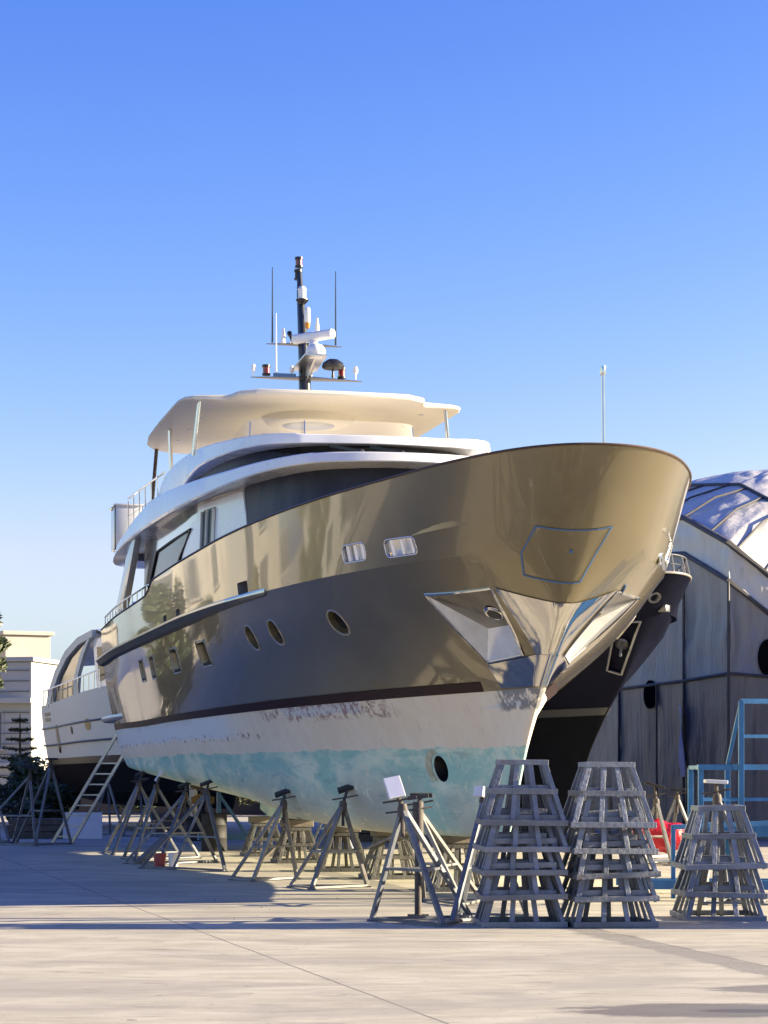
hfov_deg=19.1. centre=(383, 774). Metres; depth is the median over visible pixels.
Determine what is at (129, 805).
tripod prop
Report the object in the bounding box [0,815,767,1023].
ground
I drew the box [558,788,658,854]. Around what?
trestle
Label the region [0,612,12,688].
tree
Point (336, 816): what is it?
tripod prop
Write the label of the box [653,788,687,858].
tripod prop
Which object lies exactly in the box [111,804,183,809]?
bush
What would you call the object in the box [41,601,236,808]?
motor yacht
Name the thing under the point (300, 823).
timber block
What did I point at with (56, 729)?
hull window
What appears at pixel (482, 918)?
trestle
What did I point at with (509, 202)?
sky
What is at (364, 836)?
timber pile
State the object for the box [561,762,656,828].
trestle
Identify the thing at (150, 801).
tripod prop
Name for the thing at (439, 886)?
trestle
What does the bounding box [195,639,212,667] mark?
hull window
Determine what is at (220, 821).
oil drum
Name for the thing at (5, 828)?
tripod prop
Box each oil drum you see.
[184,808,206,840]
[201,813,226,851]
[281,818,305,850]
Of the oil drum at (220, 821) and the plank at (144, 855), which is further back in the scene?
the oil drum at (220, 821)
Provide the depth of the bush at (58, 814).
77.97 m
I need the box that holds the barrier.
[632,818,687,861]
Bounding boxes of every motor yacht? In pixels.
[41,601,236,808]
[95,256,691,836]
[520,554,691,808]
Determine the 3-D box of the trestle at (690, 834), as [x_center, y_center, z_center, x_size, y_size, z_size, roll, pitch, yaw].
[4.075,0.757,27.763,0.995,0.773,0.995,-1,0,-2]
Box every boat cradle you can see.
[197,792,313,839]
[616,821,767,898]
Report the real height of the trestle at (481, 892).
0.773 m
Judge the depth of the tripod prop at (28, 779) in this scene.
56.28 m
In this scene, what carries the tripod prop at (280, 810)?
on the ground
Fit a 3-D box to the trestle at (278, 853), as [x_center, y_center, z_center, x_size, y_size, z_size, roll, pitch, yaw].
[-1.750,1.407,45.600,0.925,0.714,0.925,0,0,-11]
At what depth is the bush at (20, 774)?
79.20 m
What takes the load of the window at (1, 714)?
in the annex building at (27, 681)
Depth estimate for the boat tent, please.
63.37 m
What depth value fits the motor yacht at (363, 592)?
33.67 m
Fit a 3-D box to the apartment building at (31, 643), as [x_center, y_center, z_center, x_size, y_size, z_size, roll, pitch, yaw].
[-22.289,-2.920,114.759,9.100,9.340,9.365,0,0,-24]
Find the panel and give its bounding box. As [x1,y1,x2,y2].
[63,812,101,838]
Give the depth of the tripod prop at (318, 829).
51.97 m
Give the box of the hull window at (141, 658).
[138,658,145,682]
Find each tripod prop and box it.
[0,766,37,845]
[0,793,11,841]
[13,758,73,844]
[97,775,124,834]
[102,771,178,854]
[120,770,201,860]
[121,777,158,836]
[122,782,219,863]
[138,780,228,871]
[228,788,300,881]
[287,784,370,889]
[307,823,352,851]
[367,775,472,926]
[407,793,479,905]
[450,786,528,922]
[642,781,670,865]
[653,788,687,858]
[702,779,767,904]
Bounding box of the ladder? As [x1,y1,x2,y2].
[51,733,122,842]
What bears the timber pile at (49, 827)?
on the ground
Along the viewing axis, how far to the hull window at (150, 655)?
44.59 m
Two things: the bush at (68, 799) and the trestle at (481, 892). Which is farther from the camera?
the bush at (68, 799)
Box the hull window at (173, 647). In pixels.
[169,647,181,673]
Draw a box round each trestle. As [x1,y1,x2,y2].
[240,823,285,856]
[270,827,319,862]
[314,832,369,871]
[358,837,414,879]
[425,844,481,891]
[472,808,567,876]
[472,859,567,927]
[473,785,570,852]
[475,831,567,901]
[476,759,568,826]
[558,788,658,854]
[559,810,660,880]
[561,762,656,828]
[561,859,658,927]
[562,833,659,902]
[670,855,766,920]
[671,833,767,899]
[672,804,767,870]
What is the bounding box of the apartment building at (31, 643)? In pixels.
[0,623,53,658]
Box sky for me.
[0,0,767,691]
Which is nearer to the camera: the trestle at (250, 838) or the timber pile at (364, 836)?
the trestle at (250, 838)
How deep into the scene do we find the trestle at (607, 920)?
26.25 m
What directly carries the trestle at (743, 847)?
on the trestle at (745, 884)
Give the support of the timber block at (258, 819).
on the trestle at (250, 838)
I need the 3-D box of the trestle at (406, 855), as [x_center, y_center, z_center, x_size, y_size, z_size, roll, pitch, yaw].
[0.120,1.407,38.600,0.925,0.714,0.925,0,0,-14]
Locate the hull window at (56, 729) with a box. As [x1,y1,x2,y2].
[55,725,60,752]
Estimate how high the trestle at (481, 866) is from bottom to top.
0.773 m
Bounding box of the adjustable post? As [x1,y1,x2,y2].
[385,794,431,915]
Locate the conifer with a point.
(19, 730)
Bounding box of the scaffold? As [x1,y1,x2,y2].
[688,699,767,854]
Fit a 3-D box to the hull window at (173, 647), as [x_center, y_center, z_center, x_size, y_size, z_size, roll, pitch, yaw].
[-3.802,-2.100,41.874,0.225,0.467,0.841,0,0,-13]
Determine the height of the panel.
0.715 m
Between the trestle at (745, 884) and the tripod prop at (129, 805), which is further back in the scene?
the tripod prop at (129, 805)
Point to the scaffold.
(741, 767)
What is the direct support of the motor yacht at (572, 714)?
on the ground
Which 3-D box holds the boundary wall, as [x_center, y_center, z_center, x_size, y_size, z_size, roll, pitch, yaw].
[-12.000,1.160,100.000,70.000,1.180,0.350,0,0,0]
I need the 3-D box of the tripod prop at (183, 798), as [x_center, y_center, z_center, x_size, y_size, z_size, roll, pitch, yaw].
[-4.306,0.915,45.224,1.213,1.667,2.025,0,0,32]
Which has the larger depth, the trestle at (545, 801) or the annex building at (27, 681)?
the annex building at (27, 681)
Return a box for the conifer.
[0,714,43,785]
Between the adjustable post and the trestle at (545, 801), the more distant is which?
the adjustable post
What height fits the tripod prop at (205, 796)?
1.717 m
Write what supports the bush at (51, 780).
on the ground
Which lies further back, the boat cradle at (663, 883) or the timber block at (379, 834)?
the timber block at (379, 834)
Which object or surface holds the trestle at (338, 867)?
on the ground
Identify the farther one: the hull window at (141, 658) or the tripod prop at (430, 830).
the hull window at (141, 658)
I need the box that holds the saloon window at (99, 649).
[97,647,104,680]
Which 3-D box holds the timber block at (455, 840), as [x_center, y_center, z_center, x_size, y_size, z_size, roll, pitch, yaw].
[1.120,0.977,34.600,0.620,0.125,0.400,0,0,-14]
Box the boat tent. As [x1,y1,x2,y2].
[562,469,767,839]
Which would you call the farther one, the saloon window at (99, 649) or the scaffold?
the saloon window at (99, 649)
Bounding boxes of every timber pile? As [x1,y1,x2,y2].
[6,818,62,837]
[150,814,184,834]
[333,830,409,841]
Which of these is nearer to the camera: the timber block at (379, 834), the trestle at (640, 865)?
the trestle at (640, 865)
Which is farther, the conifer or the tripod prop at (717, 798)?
the conifer
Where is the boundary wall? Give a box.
[4,797,265,814]
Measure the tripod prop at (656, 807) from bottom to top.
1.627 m
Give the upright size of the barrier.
0.879 m
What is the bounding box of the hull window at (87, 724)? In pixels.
[85,719,90,729]
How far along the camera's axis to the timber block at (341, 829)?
41.40 m
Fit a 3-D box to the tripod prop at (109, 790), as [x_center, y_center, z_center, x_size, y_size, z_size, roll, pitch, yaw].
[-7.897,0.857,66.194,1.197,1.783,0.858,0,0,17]
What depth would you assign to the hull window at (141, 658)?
46.24 m
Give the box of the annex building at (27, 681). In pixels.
[0,657,59,811]
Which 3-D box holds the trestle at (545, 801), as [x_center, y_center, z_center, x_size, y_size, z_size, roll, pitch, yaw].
[1.598,0.507,26.561,0.995,0.773,0.995,0,1,-6]
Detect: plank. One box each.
[134,831,168,863]
[263,831,292,860]
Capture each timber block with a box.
[248,816,279,822]
[279,819,313,826]
[324,824,360,831]
[370,831,408,836]
[435,835,470,843]
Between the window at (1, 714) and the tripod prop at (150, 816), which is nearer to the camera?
the tripod prop at (150, 816)
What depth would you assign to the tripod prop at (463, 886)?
27.49 m
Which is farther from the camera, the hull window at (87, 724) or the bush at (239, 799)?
the bush at (239, 799)
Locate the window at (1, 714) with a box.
[0,711,5,750]
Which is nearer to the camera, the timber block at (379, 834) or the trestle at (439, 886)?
the trestle at (439, 886)
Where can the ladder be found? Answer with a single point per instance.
(87, 784)
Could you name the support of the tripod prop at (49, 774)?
on the ground
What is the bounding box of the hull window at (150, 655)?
[148,655,156,679]
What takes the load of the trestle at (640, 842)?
on the trestle at (640, 865)
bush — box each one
[0,752,49,811]
[0,781,83,821]
[8,767,58,787]
[27,790,82,817]
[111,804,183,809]
[236,796,259,805]
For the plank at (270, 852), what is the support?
on the ground
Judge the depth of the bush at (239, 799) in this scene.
95.13 m

